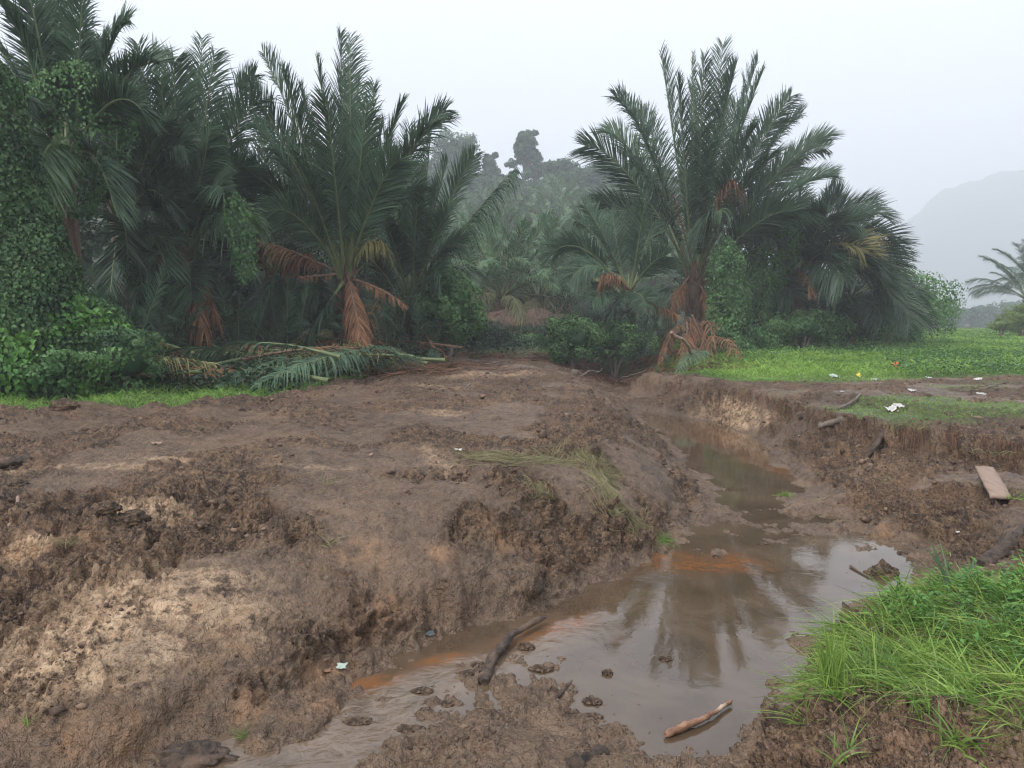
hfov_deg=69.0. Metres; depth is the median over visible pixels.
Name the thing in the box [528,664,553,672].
mud lump
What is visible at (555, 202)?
oil palm
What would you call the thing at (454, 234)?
oil palm
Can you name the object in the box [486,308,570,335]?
earth bank
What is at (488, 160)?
tree
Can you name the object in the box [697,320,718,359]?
fallen frond
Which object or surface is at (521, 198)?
oil palm
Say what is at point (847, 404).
stick
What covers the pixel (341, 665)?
plastic scrap
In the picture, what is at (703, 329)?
fallen frond
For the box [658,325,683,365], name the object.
fallen frond
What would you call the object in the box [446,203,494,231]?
oil palm
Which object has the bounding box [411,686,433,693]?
mud lump
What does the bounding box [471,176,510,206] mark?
tree
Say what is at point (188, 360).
fallen frond
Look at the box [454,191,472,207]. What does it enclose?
tree
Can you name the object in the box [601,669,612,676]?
mud lump
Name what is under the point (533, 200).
oil palm
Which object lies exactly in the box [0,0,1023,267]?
sky
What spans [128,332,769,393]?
undergrowth
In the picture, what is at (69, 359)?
shrub
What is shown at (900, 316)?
sago palm
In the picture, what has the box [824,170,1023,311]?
mountain
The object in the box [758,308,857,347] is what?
shrub
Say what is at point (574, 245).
oil palm
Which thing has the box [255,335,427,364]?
fallen frond
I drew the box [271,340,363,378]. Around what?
fallen frond
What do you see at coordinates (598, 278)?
oil palm
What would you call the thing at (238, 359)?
fallen frond
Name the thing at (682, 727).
stick
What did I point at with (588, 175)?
tree
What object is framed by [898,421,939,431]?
grass tuft
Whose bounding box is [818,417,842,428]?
log
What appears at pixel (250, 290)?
shrub
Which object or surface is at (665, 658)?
mud lump
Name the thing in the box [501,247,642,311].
oil palm
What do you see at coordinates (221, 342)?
fallen frond
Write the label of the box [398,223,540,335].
oil palm
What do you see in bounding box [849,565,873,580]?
stick
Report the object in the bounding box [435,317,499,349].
shrub
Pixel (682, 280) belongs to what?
shrub
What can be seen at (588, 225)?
oil palm
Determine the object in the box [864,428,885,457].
root
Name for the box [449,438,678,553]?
flattened grass
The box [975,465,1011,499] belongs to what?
plank
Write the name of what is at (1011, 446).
bank roots
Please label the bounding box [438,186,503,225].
oil palm
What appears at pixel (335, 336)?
fallen frond
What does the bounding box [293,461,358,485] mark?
grass tuft
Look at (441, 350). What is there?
fallen frond
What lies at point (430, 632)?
plastic bag
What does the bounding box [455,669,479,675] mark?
mud lump
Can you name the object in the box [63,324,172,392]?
shrub
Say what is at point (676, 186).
tree
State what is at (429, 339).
fallen frond
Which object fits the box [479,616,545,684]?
branch
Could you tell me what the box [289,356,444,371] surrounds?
fallen frond
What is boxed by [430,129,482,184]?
tree
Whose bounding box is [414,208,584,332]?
oil palm
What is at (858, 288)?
shrub
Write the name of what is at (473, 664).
mud lump
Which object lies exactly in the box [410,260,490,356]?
shrub
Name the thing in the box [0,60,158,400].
vine covered tree
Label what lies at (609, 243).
sago palm
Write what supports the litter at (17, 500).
on the ground at (378, 582)
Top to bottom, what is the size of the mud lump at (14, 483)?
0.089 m
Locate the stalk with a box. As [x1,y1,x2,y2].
[670,331,692,360]
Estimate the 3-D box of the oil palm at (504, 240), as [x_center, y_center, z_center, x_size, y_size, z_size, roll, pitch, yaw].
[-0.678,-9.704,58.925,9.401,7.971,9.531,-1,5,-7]
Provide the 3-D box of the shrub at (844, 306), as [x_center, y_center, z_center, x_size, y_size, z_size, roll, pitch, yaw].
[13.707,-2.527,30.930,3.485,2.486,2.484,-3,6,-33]
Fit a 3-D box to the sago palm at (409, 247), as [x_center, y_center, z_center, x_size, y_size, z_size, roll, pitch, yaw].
[-2.935,-4.683,23.237,5.635,8.092,4.142,3,6,35]
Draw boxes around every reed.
[927,536,973,592]
[946,559,981,580]
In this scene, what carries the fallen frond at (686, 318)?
on the ground at (378, 582)
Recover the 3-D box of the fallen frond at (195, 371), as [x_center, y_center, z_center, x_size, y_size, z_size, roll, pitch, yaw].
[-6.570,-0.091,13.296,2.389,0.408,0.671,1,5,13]
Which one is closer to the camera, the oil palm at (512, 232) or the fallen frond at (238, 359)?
the fallen frond at (238, 359)
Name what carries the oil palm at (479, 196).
on the hill
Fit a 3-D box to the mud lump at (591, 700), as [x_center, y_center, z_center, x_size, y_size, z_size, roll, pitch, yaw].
[0.464,1.830,4.307,0.125,0.042,0.104,0,5,0]
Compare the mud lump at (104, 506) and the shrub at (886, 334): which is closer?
the mud lump at (104, 506)
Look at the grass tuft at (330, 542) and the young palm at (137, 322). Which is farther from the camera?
the young palm at (137, 322)
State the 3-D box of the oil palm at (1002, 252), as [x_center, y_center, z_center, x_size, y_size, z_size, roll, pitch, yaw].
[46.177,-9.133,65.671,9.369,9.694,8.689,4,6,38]
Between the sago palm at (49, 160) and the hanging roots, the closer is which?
the sago palm at (49, 160)
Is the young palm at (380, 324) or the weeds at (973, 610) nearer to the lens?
the weeds at (973, 610)
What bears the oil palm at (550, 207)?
on the hill
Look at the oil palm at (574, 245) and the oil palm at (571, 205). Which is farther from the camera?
the oil palm at (571, 205)
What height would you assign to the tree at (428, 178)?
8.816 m
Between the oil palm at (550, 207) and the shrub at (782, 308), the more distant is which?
the oil palm at (550, 207)
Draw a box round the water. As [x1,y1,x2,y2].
[207,410,927,767]
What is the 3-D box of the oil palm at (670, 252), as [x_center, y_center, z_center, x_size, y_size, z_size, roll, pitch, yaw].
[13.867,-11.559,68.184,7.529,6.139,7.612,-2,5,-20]
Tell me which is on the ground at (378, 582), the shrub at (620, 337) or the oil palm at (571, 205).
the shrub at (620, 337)
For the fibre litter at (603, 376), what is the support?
on the ground at (378, 582)
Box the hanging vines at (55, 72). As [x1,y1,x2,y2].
[24,55,141,221]
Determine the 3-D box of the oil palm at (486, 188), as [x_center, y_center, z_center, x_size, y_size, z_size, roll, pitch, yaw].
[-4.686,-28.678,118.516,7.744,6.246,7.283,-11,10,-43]
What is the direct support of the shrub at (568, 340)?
on the ground at (378, 582)
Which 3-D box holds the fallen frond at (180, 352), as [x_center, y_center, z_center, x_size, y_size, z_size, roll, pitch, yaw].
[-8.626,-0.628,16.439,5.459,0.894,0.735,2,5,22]
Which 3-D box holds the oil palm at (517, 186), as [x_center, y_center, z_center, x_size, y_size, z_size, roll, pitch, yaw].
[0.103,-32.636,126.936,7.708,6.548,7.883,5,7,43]
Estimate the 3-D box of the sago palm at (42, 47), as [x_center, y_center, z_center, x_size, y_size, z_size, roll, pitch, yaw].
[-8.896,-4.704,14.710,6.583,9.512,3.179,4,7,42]
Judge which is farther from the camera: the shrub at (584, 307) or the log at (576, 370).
the shrub at (584, 307)
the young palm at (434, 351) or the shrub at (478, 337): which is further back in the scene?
the shrub at (478, 337)
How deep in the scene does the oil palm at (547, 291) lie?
40.49 m
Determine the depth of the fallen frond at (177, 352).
15.29 m
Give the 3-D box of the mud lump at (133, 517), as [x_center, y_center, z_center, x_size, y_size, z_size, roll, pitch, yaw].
[-2.788,0.972,5.445,0.231,0.111,0.221,2,5,22]
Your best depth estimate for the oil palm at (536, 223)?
78.79 m
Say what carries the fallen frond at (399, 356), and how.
on the ground at (378, 582)
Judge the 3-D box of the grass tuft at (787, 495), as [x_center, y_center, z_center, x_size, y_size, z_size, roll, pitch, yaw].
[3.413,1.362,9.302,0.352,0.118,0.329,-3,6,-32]
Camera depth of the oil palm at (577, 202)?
103.37 m
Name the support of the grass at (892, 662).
on the ground at (378, 582)
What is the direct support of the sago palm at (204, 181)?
on the ground at (378, 582)
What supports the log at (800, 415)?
on the ground at (378, 582)
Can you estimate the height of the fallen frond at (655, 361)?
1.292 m
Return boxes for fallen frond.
[131,372,153,378]
[141,368,203,384]
[148,355,222,381]
[151,338,184,357]
[153,346,194,358]
[153,346,306,372]
[156,356,218,378]
[157,341,211,361]
[160,336,222,376]
[160,356,252,369]
[162,365,272,384]
[167,344,281,367]
[192,340,340,365]
[198,344,289,375]
[200,345,394,375]
[202,343,291,360]
[203,340,267,368]
[214,354,397,388]
[215,354,330,385]
[218,354,358,367]
[241,344,411,367]
[249,348,385,392]
[253,352,413,379]
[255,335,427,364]
[260,345,360,375]
[267,345,426,373]
[269,350,425,371]
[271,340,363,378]
[278,333,406,360]
[284,328,332,348]
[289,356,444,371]
[310,339,461,348]
[321,337,345,364]
[325,344,410,382]
[365,303,381,336]
[367,294,390,338]
[416,329,437,354]
[417,339,451,359]
[627,348,700,368]
[651,330,679,365]
[656,323,681,361]
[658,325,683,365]
[674,322,694,366]
[674,350,711,374]
[681,317,699,360]
[690,314,712,355]
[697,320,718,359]
[700,336,741,358]
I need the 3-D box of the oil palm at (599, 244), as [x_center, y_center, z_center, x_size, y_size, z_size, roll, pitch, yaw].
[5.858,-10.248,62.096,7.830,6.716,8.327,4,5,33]
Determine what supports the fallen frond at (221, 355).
on the ground at (378, 582)
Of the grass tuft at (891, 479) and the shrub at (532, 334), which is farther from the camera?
the shrub at (532, 334)
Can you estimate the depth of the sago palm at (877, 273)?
33.92 m
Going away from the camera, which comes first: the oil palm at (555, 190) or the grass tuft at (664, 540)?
the grass tuft at (664, 540)
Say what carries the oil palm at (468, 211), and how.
on the hill
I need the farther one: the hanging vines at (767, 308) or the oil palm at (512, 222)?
the oil palm at (512, 222)
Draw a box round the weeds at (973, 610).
[853,549,1023,678]
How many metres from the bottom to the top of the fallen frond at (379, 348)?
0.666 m
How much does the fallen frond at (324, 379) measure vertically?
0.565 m
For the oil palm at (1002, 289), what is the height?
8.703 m
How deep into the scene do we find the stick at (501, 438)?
8.54 m
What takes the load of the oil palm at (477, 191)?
on the hill
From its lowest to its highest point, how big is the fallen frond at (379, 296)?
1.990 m
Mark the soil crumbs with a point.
(58, 709)
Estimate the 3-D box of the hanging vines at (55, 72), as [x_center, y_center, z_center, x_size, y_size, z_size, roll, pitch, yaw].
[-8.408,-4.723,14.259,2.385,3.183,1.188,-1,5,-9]
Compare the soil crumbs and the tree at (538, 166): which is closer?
the soil crumbs
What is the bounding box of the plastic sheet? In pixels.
[883,404,897,411]
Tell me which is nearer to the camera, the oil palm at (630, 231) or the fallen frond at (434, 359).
the fallen frond at (434, 359)
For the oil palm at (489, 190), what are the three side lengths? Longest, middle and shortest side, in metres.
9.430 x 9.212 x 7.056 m
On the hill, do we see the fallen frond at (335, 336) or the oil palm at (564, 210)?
the oil palm at (564, 210)
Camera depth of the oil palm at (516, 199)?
116.51 m
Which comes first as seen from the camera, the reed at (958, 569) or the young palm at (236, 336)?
the reed at (958, 569)
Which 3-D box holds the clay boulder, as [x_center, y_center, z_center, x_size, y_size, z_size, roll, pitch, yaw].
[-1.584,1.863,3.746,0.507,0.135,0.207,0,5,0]
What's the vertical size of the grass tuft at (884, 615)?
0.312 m
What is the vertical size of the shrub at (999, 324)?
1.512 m
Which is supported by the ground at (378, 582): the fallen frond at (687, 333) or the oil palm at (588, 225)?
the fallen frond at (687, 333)
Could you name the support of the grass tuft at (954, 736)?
on the ground at (378, 582)
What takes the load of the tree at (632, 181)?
on the hill
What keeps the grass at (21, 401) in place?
on the ground at (378, 582)
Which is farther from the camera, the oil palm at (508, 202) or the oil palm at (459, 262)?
the oil palm at (508, 202)
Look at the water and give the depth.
5.25 m
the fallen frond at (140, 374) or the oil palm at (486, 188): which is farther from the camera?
the oil palm at (486, 188)
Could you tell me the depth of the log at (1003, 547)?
6.08 m
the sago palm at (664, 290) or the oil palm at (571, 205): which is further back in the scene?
the oil palm at (571, 205)
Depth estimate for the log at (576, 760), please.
3.66 m
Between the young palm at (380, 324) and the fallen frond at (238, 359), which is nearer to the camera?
the fallen frond at (238, 359)
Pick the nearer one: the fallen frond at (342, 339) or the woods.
the fallen frond at (342, 339)
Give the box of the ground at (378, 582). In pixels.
[0,338,1023,767]
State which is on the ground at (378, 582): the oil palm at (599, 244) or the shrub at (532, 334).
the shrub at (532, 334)
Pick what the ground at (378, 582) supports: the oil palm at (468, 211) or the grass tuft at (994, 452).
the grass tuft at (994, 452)
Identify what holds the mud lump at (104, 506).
on the ground at (378, 582)
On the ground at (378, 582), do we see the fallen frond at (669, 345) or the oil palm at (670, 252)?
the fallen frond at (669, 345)
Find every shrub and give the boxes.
[0,345,110,391]
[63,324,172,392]
[79,203,136,290]
[79,204,217,339]
[142,217,267,339]
[212,225,339,341]
[289,240,402,346]
[357,261,439,346]
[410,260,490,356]
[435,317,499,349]
[466,318,526,347]
[509,332,540,346]
[516,315,598,342]
[535,311,607,369]
[541,284,648,329]
[584,316,651,376]
[671,244,779,335]
[710,311,789,349]
[747,248,858,344]
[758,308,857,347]
[801,294,891,347]
[818,275,919,322]
[856,306,931,344]
[890,263,968,343]
[985,317,1018,335]
[996,303,1023,335]
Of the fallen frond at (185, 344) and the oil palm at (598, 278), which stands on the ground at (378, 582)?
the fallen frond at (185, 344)
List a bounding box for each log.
[0,455,31,468]
[565,744,609,767]
[571,369,585,374]
[796,407,846,418]
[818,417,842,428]
[976,523,1023,566]
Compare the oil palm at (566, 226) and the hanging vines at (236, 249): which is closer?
the hanging vines at (236, 249)
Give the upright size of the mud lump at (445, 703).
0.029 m
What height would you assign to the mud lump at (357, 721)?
0.034 m
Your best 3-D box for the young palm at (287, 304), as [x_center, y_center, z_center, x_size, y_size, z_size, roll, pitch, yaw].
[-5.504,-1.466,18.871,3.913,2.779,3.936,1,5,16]
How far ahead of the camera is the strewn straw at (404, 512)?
6.97 m
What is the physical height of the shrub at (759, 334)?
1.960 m
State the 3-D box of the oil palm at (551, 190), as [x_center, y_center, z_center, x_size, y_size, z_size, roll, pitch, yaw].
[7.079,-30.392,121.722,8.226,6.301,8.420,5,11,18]
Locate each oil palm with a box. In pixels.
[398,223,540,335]
[410,219,499,293]
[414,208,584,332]
[421,218,484,297]
[433,244,505,291]
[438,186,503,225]
[443,205,543,310]
[446,200,491,228]
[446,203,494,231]
[448,206,487,247]
[459,184,506,215]
[459,187,504,208]
[464,184,523,223]
[465,214,633,313]
[467,180,515,214]
[471,208,557,294]
[478,206,550,266]
[482,189,548,231]
[491,175,531,206]
[491,207,528,237]
[492,176,531,202]
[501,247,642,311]
[502,212,599,306]
[502,222,566,277]
[504,191,535,211]
[507,190,556,221]
[507,206,570,259]
[509,188,594,230]
[509,190,537,214]
[509,197,546,220]
[510,173,548,200]
[519,188,579,235]
[529,172,588,213]
[529,178,575,211]
[532,178,574,211]
[532,194,589,243]
[532,230,631,298]
[533,220,630,293]
[534,197,571,221]
[535,174,584,206]
[535,229,647,316]
[549,200,621,266]
[557,226,610,283]
[558,210,631,250]
[559,179,588,200]
[568,190,585,207]
[568,192,592,216]
[577,181,617,209]
[583,211,669,280]
[592,179,618,195]
[626,242,678,294]
[630,226,692,285]
[635,235,697,310]
[662,217,708,273]
[963,253,1023,302]
[974,239,1023,296]
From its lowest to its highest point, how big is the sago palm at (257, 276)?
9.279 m
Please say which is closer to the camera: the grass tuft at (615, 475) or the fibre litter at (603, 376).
the grass tuft at (615, 475)
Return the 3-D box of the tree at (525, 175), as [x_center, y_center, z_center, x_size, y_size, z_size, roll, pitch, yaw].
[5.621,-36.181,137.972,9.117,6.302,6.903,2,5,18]
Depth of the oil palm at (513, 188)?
123.19 m
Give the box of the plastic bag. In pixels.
[425,630,434,635]
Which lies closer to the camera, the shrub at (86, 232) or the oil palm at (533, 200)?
the shrub at (86, 232)
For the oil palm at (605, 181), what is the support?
on the hill
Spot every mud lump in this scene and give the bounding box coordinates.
[0,479,30,488]
[48,397,79,410]
[90,500,122,514]
[115,508,152,526]
[342,717,374,725]
[394,725,425,733]
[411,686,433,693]
[440,700,453,707]
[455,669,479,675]
[470,661,484,667]
[518,642,535,650]
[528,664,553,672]
[582,695,602,704]
[586,712,603,720]
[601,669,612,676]
[659,656,671,661]
[755,542,767,544]
[863,558,899,577]
[897,551,909,554]
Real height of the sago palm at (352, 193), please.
9.580 m
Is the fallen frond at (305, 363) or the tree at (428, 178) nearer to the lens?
the fallen frond at (305, 363)
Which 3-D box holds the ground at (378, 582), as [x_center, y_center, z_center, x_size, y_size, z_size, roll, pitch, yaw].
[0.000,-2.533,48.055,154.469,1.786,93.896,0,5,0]
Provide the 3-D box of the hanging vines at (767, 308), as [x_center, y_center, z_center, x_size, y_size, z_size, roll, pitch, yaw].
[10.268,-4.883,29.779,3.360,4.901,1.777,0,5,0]
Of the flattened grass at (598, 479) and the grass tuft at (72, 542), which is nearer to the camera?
the grass tuft at (72, 542)
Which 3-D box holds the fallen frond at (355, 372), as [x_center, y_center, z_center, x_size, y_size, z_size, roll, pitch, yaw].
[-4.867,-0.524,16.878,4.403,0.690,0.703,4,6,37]
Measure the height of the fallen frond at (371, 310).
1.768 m
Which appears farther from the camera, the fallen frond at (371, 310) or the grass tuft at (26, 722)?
the fallen frond at (371, 310)
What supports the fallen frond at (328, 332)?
on the ground at (378, 582)
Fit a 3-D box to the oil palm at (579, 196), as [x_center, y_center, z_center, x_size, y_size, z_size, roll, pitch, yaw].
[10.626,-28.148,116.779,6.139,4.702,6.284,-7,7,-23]
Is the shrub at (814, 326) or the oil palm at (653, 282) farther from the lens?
the oil palm at (653, 282)
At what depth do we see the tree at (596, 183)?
140.77 m
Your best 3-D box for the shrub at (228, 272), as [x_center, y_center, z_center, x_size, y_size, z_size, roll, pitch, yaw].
[-10.041,-2.879,23.880,5.090,6.594,3.568,0,5,0]
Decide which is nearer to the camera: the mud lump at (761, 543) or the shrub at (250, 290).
the mud lump at (761, 543)
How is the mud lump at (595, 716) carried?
on the water
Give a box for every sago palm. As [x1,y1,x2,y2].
[0,0,186,278]
[21,63,110,253]
[24,73,141,258]
[34,128,244,260]
[62,49,207,340]
[114,29,280,346]
[139,122,307,252]
[196,114,335,346]
[217,22,461,370]
[223,153,434,294]
[234,126,361,340]
[320,183,490,291]
[353,114,522,350]
[538,184,685,356]
[567,35,846,346]
[655,216,823,316]
[702,167,831,344]
[747,171,923,347]
[799,260,945,347]
[826,236,916,341]
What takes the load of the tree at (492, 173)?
on the hill
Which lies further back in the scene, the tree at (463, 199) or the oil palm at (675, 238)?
the tree at (463, 199)
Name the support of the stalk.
on the fallen frond at (697, 353)
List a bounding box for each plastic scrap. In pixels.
[336,662,347,668]
[892,403,903,407]
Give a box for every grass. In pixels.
[0,370,373,408]
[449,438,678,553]
[648,328,1023,426]
[747,553,1023,729]
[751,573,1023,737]
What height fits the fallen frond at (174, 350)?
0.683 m
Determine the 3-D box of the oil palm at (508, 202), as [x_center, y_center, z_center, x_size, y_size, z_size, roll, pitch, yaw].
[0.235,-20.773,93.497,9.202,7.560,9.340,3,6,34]
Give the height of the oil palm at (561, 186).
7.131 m
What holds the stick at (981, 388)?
on the ground at (378, 582)
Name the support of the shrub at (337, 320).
on the ground at (378, 582)
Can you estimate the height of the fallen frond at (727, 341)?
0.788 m
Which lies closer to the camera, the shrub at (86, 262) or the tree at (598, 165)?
the shrub at (86, 262)
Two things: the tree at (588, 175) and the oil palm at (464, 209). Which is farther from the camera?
the tree at (588, 175)
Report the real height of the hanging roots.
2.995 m
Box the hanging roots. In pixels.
[482,300,588,333]
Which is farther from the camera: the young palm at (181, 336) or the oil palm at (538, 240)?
the oil palm at (538, 240)
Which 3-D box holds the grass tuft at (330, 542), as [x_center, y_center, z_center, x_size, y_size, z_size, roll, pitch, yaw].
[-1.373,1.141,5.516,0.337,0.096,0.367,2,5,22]
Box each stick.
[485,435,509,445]
[578,368,602,376]
[618,369,647,381]
[664,700,732,737]
[838,393,860,408]
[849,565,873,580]
[959,385,998,391]
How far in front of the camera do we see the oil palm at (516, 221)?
69.05 m
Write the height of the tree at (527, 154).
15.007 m
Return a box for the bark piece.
[552,680,572,699]
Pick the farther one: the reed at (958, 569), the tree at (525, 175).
the tree at (525, 175)
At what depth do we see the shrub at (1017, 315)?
49.47 m
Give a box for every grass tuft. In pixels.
[17,709,41,726]
[31,533,88,550]
[229,723,250,739]
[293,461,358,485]
[316,531,349,547]
[606,470,630,478]
[658,532,676,545]
[745,690,825,730]
[772,489,793,497]
[809,615,859,692]
[812,712,877,767]
[846,584,935,635]
[878,475,895,483]
[896,694,1022,767]
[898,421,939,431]
[964,444,1021,456]
[1001,493,1023,500]
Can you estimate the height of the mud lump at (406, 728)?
0.032 m
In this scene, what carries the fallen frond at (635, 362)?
on the ground at (378, 582)
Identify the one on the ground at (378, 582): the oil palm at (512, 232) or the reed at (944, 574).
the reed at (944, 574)
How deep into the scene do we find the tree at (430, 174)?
135.37 m
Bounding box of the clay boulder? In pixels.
[151,739,238,767]
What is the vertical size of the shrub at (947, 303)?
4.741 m
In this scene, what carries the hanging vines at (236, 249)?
hanging from the sago palm at (204, 181)
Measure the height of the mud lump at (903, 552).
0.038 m
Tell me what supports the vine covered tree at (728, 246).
on the ground at (378, 582)
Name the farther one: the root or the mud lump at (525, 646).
the root
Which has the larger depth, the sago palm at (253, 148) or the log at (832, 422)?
the sago palm at (253, 148)
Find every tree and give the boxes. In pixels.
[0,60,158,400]
[408,169,441,192]
[423,157,441,172]
[427,168,466,198]
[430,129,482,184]
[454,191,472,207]
[463,167,503,199]
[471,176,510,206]
[481,152,501,173]
[498,174,530,194]
[504,129,543,180]
[520,172,559,200]
[523,161,547,182]
[540,158,580,178]
[558,167,599,197]
[565,174,612,192]
[584,158,618,179]
[595,165,623,192]
[620,172,646,189]
[639,176,679,201]
[694,235,757,354]
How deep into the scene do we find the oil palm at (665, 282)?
57.67 m
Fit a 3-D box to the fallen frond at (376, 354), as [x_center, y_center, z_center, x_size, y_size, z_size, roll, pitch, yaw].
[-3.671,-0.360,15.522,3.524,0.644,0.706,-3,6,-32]
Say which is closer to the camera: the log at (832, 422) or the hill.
the log at (832, 422)
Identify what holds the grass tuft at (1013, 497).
on the ground at (378, 582)
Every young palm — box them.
[86,259,197,378]
[98,259,253,352]
[163,270,311,352]
[211,272,342,352]
[322,284,445,363]
[366,281,479,361]
[600,293,691,367]
[617,300,711,360]
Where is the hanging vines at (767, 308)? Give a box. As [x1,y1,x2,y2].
[724,219,807,322]
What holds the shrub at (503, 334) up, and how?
on the ground at (378, 582)
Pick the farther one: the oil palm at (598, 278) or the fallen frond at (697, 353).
the oil palm at (598, 278)
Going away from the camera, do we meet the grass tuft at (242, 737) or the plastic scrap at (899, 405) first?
the grass tuft at (242, 737)
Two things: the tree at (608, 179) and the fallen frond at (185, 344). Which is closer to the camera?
the fallen frond at (185, 344)
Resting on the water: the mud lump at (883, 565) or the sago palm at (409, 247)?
the mud lump at (883, 565)
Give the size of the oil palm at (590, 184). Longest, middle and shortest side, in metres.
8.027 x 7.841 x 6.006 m
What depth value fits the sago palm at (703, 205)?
28.39 m
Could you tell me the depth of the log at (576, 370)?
22.64 m
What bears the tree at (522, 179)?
on the hill
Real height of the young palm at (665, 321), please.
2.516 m
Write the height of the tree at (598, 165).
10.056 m
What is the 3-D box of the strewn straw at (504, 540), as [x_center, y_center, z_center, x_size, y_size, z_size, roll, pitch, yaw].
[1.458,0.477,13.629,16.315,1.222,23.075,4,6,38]
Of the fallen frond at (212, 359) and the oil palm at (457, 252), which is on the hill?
the oil palm at (457, 252)
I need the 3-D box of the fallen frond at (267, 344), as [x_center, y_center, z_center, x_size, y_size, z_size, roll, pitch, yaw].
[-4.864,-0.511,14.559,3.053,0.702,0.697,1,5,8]
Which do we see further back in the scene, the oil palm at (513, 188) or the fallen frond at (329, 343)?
the oil palm at (513, 188)
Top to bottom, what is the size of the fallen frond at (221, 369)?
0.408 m
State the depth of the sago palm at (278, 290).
20.40 m
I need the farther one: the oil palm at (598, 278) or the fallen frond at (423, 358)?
the oil palm at (598, 278)
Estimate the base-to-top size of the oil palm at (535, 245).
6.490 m
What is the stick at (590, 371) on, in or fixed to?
on the ground at (378, 582)
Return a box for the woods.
[933,298,1023,326]
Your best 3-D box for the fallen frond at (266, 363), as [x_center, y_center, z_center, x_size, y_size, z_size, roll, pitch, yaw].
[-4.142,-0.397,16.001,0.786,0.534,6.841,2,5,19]
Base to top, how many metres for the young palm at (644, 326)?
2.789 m
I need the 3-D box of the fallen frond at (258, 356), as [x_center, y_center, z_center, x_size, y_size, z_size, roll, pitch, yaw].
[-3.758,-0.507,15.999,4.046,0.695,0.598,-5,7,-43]
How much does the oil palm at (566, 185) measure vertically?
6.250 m
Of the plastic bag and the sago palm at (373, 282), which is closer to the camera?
the plastic bag
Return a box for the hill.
[80,207,986,336]
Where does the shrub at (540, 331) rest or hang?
on the ground at (378, 582)
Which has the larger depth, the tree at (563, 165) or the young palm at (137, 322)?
the tree at (563, 165)
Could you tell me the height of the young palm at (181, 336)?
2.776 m
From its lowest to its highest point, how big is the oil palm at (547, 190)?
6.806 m
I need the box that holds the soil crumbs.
[0,357,1023,767]
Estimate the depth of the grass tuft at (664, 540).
7.31 m
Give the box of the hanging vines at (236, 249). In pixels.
[221,190,260,284]
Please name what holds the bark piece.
on the ground at (378, 582)
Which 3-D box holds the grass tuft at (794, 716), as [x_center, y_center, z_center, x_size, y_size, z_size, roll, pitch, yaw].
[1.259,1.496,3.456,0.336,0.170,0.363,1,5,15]
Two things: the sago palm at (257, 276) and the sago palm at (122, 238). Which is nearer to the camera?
the sago palm at (122, 238)
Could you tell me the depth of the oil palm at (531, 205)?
106.83 m
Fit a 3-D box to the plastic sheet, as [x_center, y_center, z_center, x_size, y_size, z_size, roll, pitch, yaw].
[5.909,0.377,11.622,0.198,0.114,0.172,0,5,0]
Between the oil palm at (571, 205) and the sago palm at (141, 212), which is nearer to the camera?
the sago palm at (141, 212)
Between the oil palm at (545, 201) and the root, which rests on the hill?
the oil palm at (545, 201)
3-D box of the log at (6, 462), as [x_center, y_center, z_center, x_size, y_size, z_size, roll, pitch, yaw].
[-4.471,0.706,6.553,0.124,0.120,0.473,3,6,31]
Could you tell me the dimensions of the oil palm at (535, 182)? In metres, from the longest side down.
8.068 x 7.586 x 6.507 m
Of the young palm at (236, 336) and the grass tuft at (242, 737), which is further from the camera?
the young palm at (236, 336)
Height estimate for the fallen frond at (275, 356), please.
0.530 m
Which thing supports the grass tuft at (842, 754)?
on the ground at (378, 582)
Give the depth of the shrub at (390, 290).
27.18 m
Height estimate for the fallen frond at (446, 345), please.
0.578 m
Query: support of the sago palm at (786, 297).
on the ground at (378, 582)
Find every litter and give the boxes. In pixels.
[0,496,19,536]
[231,346,803,389]
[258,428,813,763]
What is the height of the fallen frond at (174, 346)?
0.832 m
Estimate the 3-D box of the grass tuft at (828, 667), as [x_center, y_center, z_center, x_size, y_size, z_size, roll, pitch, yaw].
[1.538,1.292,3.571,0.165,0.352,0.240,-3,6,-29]
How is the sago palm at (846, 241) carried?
on the ground at (378, 582)
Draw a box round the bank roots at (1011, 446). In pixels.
[618,379,1023,475]
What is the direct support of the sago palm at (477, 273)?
on the ground at (378, 582)
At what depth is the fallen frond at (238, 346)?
16.88 m
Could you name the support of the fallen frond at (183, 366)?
on the ground at (378, 582)
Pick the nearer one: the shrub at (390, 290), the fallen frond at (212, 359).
the fallen frond at (212, 359)
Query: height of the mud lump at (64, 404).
0.188 m
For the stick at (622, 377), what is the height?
0.822 m
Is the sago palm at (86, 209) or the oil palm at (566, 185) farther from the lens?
the oil palm at (566, 185)
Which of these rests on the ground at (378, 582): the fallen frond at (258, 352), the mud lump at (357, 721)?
the fallen frond at (258, 352)
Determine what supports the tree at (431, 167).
on the hill

